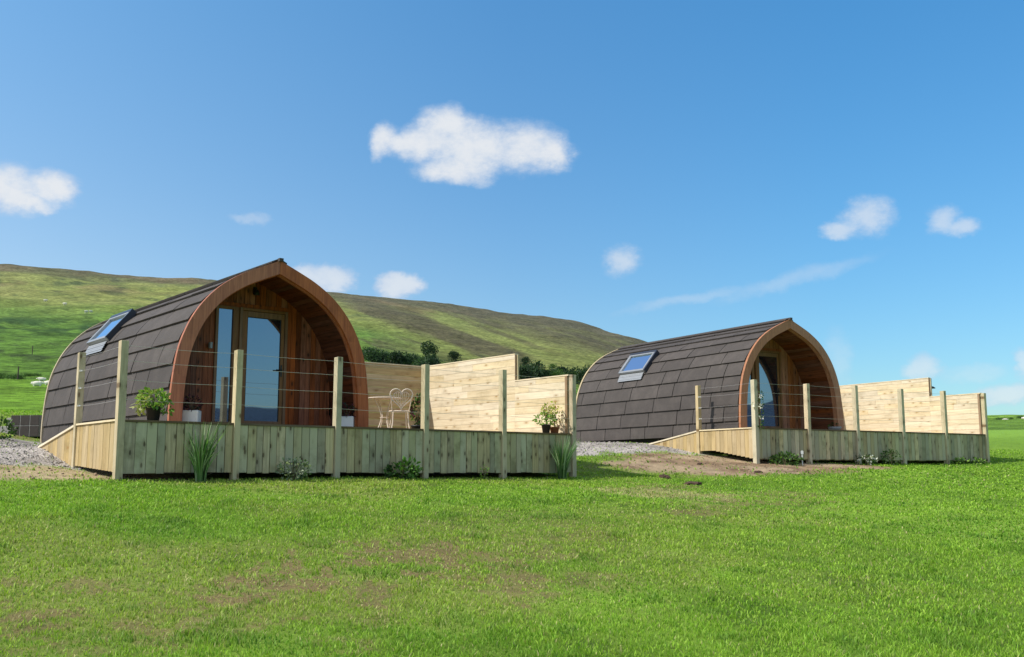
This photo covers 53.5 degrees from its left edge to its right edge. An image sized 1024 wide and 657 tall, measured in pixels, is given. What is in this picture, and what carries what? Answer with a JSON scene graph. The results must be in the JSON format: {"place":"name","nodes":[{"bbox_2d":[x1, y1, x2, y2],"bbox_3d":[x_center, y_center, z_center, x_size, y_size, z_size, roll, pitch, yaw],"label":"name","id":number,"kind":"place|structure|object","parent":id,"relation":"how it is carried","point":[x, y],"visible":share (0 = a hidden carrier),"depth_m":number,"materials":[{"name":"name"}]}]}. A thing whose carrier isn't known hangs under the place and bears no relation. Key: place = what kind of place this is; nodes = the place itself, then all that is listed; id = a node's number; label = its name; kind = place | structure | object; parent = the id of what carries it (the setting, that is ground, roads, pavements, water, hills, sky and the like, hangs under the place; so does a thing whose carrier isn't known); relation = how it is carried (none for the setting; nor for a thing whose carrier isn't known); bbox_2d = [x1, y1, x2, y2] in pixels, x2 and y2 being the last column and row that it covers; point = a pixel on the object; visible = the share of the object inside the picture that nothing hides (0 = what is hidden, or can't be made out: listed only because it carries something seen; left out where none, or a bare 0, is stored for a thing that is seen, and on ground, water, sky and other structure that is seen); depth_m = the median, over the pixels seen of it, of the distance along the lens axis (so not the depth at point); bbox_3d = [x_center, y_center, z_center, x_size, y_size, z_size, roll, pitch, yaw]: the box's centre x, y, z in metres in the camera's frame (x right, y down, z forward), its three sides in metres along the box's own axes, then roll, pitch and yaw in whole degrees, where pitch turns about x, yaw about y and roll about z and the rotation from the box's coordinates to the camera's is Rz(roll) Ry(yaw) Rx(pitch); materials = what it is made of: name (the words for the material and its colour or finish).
{"place":"outdoors","nodes":[
{"label":"outdoors","id":0,"kind":"place"},
{"bbox_2d":[0,437,857,478],"bbox_3d":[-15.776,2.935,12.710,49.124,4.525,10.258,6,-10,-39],"label":"gravel path","id":1,"kind":"structure","parent":0,"point":[21,449],"depth_m":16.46,"materials":[{"name":"grey gravel"}]},
{"bbox_2d":[0,416,17,439],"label":"shrub","id":2,"kind":"object","parent":1,"relation":"on","point":[10,427],"visible":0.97,"depth_m":19.52,"materials":[{"name":"green plant"}]},
{"bbox_2d":[40,258,368,442],"bbox_3d":[-5.923,0.832,18.933,3.481,3.250,6.925,6,-10,-39],"label":"camping pod","id":3,"kind":"object","parent":1,"relation":"on","point":[277,309],"visible":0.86,"depth_m":17.25,"materials":[{"name":"brown wood"}]},
{"bbox_2d":[211,305,236,422],"bbox_3d":[-4.781,0.623,16.838,0.360,2.020,0.072,6,-10,-39],"label":"window","id":4,"kind":"structure","parent":3,"relation":"in","point":[225,316],"depth_m":16.83,"materials":[{"name":"clear glass"}]},
{"bbox_2d":[238,307,287,423],"bbox_3d":[-4.242,0.680,17.247,0.880,2.020,0.109,6,-10,-39],"label":"door","id":5,"kind":"structure","parent":3,"relation":"in","point":[264,333],"depth_m":17.28,"materials":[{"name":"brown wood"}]},
{"bbox_2d":[0,451,892,479],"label":"bare earth","id":6,"kind":"structure","parent":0,"point":[707,469],"depth_m":20.91,"materials":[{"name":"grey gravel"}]},
{"bbox_2d":[768,450,803,465],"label":"shrub","id":7,"kind":"object","parent":6,"relation":"on","point":[780,457],"visible":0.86,"depth_m":22.52,"materials":[{"name":"green plant"}]},
{"bbox_2d":[0,408,1023,656],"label":"lawn","id":8,"kind":"structure","parent":0,"point":[1006,439],"depth_m":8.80,"materials":[{"name":"green plant"}]},
{"bbox_2d":[0,415,41,436],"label":"block wall","id":9,"kind":"structure","parent":8,"relation":"on","point":[28,425],"depth_m":21.39,"materials":[{"name":"concrete"}]},
{"bbox_2d":[181,422,228,481],"bbox_3d":[-4.288,1.687,14.031,0.849,0.877,0.553,0,-8,0],"label":"iris clump","id":10,"kind":"object","parent":8,"relation":"on","point":[201,457],"visible":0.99,"depth_m":13.96,"materials":[{"name":"green plant"}]},
{"bbox_2d":[275,456,312,480],"bbox_3d":[-3.187,2.062,14.845,0.557,0.392,0.435,0,-8,0],"label":"shrub","id":11,"kind":"object","parent":8,"relation":"on","point":[294,475],"visible":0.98,"depth_m":14.82,"materials":[{"name":"green plant"}]},
{"bbox_2d":[38,340,576,480],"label":"timber deck","id":12,"kind":"structure","parent":8,"relation":"on","point":[119,446],"depth_m":15.30,"materials":[{"name":"wood"}]},
{"bbox_2d":[129,386,174,419],"bbox_3d":[-4.984,1.041,14.055,0.601,0.476,0.469,4,-9,-26],"label":"potted plant","id":13,"kind":"object","parent":12,"relation":"on","point":[153,408],"visible":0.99,"depth_m":14.00,"materials":[{"name":"green plant"}]},
{"bbox_2d":[182,394,203,421],"bbox_3d":[-4.865,1.215,15.468,0.333,0.465,0.294,1,-8,-7],"label":"potted plant","id":14,"kind":"object","parent":12,"relation":"on","point":[191,414],"visible":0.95,"depth_m":15.38,"materials":[{"name":"white plant"}]},
{"bbox_2d":[341,402,357,426],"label":"potted plant","id":15,"kind":"object","parent":12,"relation":"on","point":[347,420],"visible":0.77,"depth_m":17.05,"materials":[{"name":"white plant"}]},
{"bbox_2d":[368,397,401,427],"bbox_3d":[-2.466,1.704,19.632,0.650,0.727,0.650,2,-8,-17],"label":"bistro table","id":16,"kind":"object","parent":12,"relation":"on","point":[381,398],"visible":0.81,"depth_m":19.55,"materials":[{"name":"beige paint"}]},
{"bbox_2d":[389,388,412,427],"bbox_3d":[-2.152,1.602,19.447,0.452,0.873,0.465,2,-8,-14],"label":"bistro chair","id":17,"kind":"object","parent":12,"relation":"on","point":[400,407],"visible":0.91,"depth_m":19.29,"materials":[{"name":"beige paint"}]},
{"bbox_2d":[409,393,420,428],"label":"potted plant","id":18,"kind":"object","parent":12,"relation":"on","point":[417,401],"visible":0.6,"depth_m":20.24,"materials":[{"name":"green plant"}]},
{"bbox_2d":[365,354,569,432],"bbox_3d":[-1.885,1.230,19.511,3.821,1.622,4.820,6,-10,-39],"label":"privacy screen","id":19,"kind":"object","parent":12,"relation":"on","point":[480,408],"visible":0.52,"depth_m":21.14,"materials":[{"name":"beige wood"}]},
{"bbox_2d":[532,402,557,432],"bbox_3d":[0.596,1.633,18.570,0.442,0.563,0.425,6,-10,-37],"label":"potted plant","id":20,"kind":"object","parent":12,"relation":"on","point":[546,427],"visible":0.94,"depth_m":18.52,"materials":[{"name":"green plant"}]},
{"bbox_2d":[545,401,563,432],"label":"potted plant","id":21,"kind":"object","parent":12,"relation":"on","point":[554,429],"visible":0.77,"depth_m":18.70,"materials":[{"name":"green plant"}]},
{"bbox_2d":[383,456,422,479],"bbox_3d":[-1.704,2.209,15.989,0.645,0.445,0.493,0,-8,0],"label":"shrub","id":22,"kind":"object","parent":8,"relation":"on","point":[412,468],"visible":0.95,"depth_m":15.95,"materials":[{"name":"green plant"}]},
{"bbox_2d":[480,466,488,479],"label":"shrub","id":23,"kind":"object","parent":8,"relation":"on","point":[484,476],"visible":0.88,"depth_m":17.03,"materials":[{"name":"green plant"}]},
{"bbox_2d":[548,435,581,478],"bbox_3d":[0.916,2.287,18.177,0.722,0.829,0.594,0,-8,0],"label":"iris clump","id":24,"kind":"object","parent":8,"relation":"on","point":[562,461],"visible":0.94,"depth_m":18.12,"materials":[{"name":"green plant"}]},
{"bbox_2d":[683,481,701,484],"bbox_3d":[3.157,2.721,17.783,0.341,0.098,0.229,0,-8,0],"label":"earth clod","id":25,"kind":"object","parent":8,"relation":"on","point":[693,483],"visible":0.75,"depth_m":17.71,"materials":[{"name":"brown soil"}]},
{"bbox_2d":[576,317,843,451],"bbox_3d":[5.046,1.750,27.461,3.481,3.250,6.925,5,-9,-30],"label":"camping pod","id":26,"kind":"object","parent":8,"relation":"on","point":[642,392],"visible":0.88,"depth_m":25.83,"materials":[{"name":"brown wood"}]},
{"bbox_2d":[747,364,753,426],"bbox_3d":[5.865,1.520,25.221,0.360,2.020,0.072,5,-9,-30],"label":"window","id":27,"kind":"structure","parent":26,"relation":"in","point":[749,418],"depth_m":25.18,"materials":[{"name":"clear glass"}]},
{"bbox_2d":[754,350,782,427],"bbox_3d":[6.459,1.566,25.547,0.880,2.020,0.109,5,-9,-30],"label":"door","id":28,"kind":"structure","parent":26,"relation":"in","point":[767,363],"depth_m":25.60,"materials":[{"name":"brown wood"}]},
{"bbox_2d":[827,422,841,429],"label":"potted plant","id":29,"kind":"object","parent":26,"relation":"on","point":[834,428],"visible":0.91,"depth_m":25.18,"materials":[{"name":"grey plant"}]},
{"bbox_2d":[649,379,989,463],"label":"timber deck","id":30,"kind":"structure","parent":8,"relation":"on","point":[945,446],"depth_m":24.20,"materials":[{"name":"wood"}]},
{"bbox_2d":[751,390,764,447],"bbox_3d":[5.472,2.130,22.547,0.330,1.528,0.172,0,-8,0],"label":"climbing plant","id":31,"kind":"object","parent":30,"relation":"attached to","point":[753,404],"visible":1,"depth_m":22.58,"materials":[{"name":"green plant"}]},
{"bbox_2d":[839,377,981,433],"bbox_3d":[9.436,2.126,27.884,4.799,1.622,4.820,5,-9,-30],"label":"privacy screen","id":32,"kind":"object","parent":30,"relation":"on","point":[928,419],"visible":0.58,"depth_m":28.72,"materials":[{"name":"wood"}]},
{"bbox_2d":[855,454,877,464],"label":"flowering plant","id":33,"kind":"object","parent":8,"relation":"on","point":[869,462],"visible":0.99,"depth_m":23.85,"materials":[{"name":"white plant"}]},
{"bbox_2d":[881,449,901,465],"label":"shrub","id":34,"kind":"object","parent":8,"relation":"on","point":[890,456],"visible":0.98,"depth_m":24.40,"materials":[{"name":"green plant"}]},
{"bbox_2d":[950,456,988,464],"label":"shrub","id":35,"kind":"object","parent":8,"relation":"on","point":[962,462],"visible":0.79,"depth_m":25.77,"materials":[{"name":"green plant"}]},
{"bbox_2d":[0,264,1023,429],"bbox_3d":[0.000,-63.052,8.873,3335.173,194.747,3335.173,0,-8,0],"label":"hillside","id":36,"kind":"structure","parent":0,"point":[51,328],"depth_m":397.29,"materials":[{"name":"green plant"}]},
{"bbox_2d":[6,374,15,378],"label":"tree","id":37,"kind":"object","parent":36,"relation":"on","point":[9,377],"visible":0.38,"depth_m":118.46,"materials":[{"name":"green plant"}]},
{"bbox_2d":[13,373,26,379],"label":"tree","id":38,"kind":"object","parent":36,"relation":"on","point":[20,376],"visible":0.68,"depth_m":116.08,"materials":[{"name":"green plant"}]},
{"bbox_2d":[31,381,44,385],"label":"sheep","id":39,"kind":"object","parent":36,"relation":"on","point":[37,383],"visible":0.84,"depth_m":90.60},
{"bbox_2d":[36,377,45,380],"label":"sheep","id":40,"kind":"object","parent":36,"relation":"on","point":[41,378],"visible":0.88,"depth_m":105.38},
{"bbox_2d":[362,346,383,361],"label":"tree","id":41,"kind":"object","parent":36,"relation":"on","point":[364,349],"visible":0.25,"depth_m":197.76,"materials":[{"name":"green plant"}]},
{"bbox_2d":[365,347,382,362],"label":"tree","id":42,"kind":"object","parent":36,"relation":"on","point":[375,356],"visible":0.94,"depth_m":191.00,"materials":[{"name":"green plant"}]},
{"bbox_2d":[379,352,388,362],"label":"tree","id":43,"kind":"object","parent":36,"relation":"on","point":[383,357],"visible":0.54,"depth_m":197.97,"materials":[{"name":"green plant"}]},
{"bbox_2d":[384,350,403,364],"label":"tree","id":44,"kind":"object","parent":36,"relation":"on","point":[396,355],"visible":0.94,"depth_m":197.10,"materials":[{"name":"green plant"}]},
{"bbox_2d":[396,351,412,364],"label":"tree","id":45,"kind":"object","parent":36,"relation":"on","point":[405,358],"visible":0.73,"depth_m":198.39,"materials":[{"name":"green plant"}]},
{"bbox_2d":[411,353,422,364],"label":"tree","id":46,"kind":"object","parent":36,"relation":"on","point":[414,357],"visible":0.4,"depth_m":208.91,"materials":[{"name":"green plant"}]},
{"bbox_2d":[411,356,429,365],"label":"tree","id":47,"kind":"object","parent":36,"relation":"on","point":[420,360],"visible":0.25,"depth_m":192.65,"materials":[{"name":"green plant"}]},
{"bbox_2d":[416,361,429,365],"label":"tree","id":48,"kind":"object","parent":36,"relation":"on","point":[422,363],"visible":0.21,"depth_m":185.11,"materials":[{"name":"green plant"}]},
{"bbox_2d":[420,340,439,356],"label":"tree","id":49,"kind":"object","parent":36,"relation":"on","point":[430,348],"visible":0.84,"depth_m":254.97,"materials":[{"name":"green plant"}]},
{"bbox_2d":[422,353,438,361],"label":"tree","id":50,"kind":"object","parent":36,"relation":"on","point":[433,356],"visible":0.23,"depth_m":206.41,"materials":[{"name":"green plant"}]},
{"bbox_2d":[426,357,439,364],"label":"tree","id":51,"kind":"object","parent":36,"relation":"on","point":[432,362],"visible":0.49,"depth_m":192.38,"materials":[{"name":"green plant"}]},
{"bbox_2d":[447,350,461,361],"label":"tree","id":52,"kind":"object","parent":36,"relation":"on","point":[453,355],"visible":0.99,"depth_m":250.90,"materials":[{"name":"green plant"}]},
{"bbox_2d":[519,365,531,379],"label":"tree","id":53,"kind":"object","parent":36,"relation":"on","point":[521,374],"visible":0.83,"depth_m":199.63,"materials":[{"name":"green plant"}]},
{"bbox_2d":[520,356,530,365],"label":"tree","id":54,"kind":"object","parent":36,"relation":"on","point":[524,359],"visible":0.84,"depth_m":263.03,"materials":[{"name":"green plant"}]},
{"bbox_2d":[520,364,544,378],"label":"tree","id":55,"kind":"object","parent":36,"relation":"on","point":[533,375],"visible":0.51,"depth_m":200.90,"materials":[{"name":"green plant"}]},
{"bbox_2d":[524,360,545,377],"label":"tree","id":56,"kind":"object","parent":36,"relation":"on","point":[538,363],"visible":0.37,"depth_m":206.97,"materials":[{"name":"green plant"}]},
{"bbox_2d":[545,369,556,376],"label":"tree","id":57,"kind":"object","parent":36,"relation":"on","point":[547,374],"visible":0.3,"depth_m":207.65,"materials":[{"name":"green plant"}]},
{"bbox_2d":[549,368,564,375],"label":"tree","id":58,"kind":"object","parent":36,"relation":"on","point":[554,372],"visible":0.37,"depth_m":206.94,"materials":[{"name":"green plant"}]},
{"bbox_2d":[555,365,568,373],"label":"tree","id":59,"kind":"object","parent":36,"relation":"on","point":[562,367],"visible":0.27,"depth_m":226.80,"materials":[{"name":"green plant"}]},
{"bbox_2d":[563,366,584,380],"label":"tree","id":60,"kind":"object","parent":36,"relation":"on","point":[572,370],"visible":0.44,"depth_m":204.92,"materials":[{"name":"green plant"}]},
{"bbox_2d":[576,370,586,384],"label":"tree","id":61,"kind":"object","parent":36,"relation":"on","point":[580,377],"visible":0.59,"depth_m":197.70,"materials":[{"name":"green plant"}]},
{"bbox_2d":[0,0,1023,414],"label":"sky","id":62,"kind":"structure","parent":0,"point":[850,171],"materials":[{"name":"blue"}]}
]}

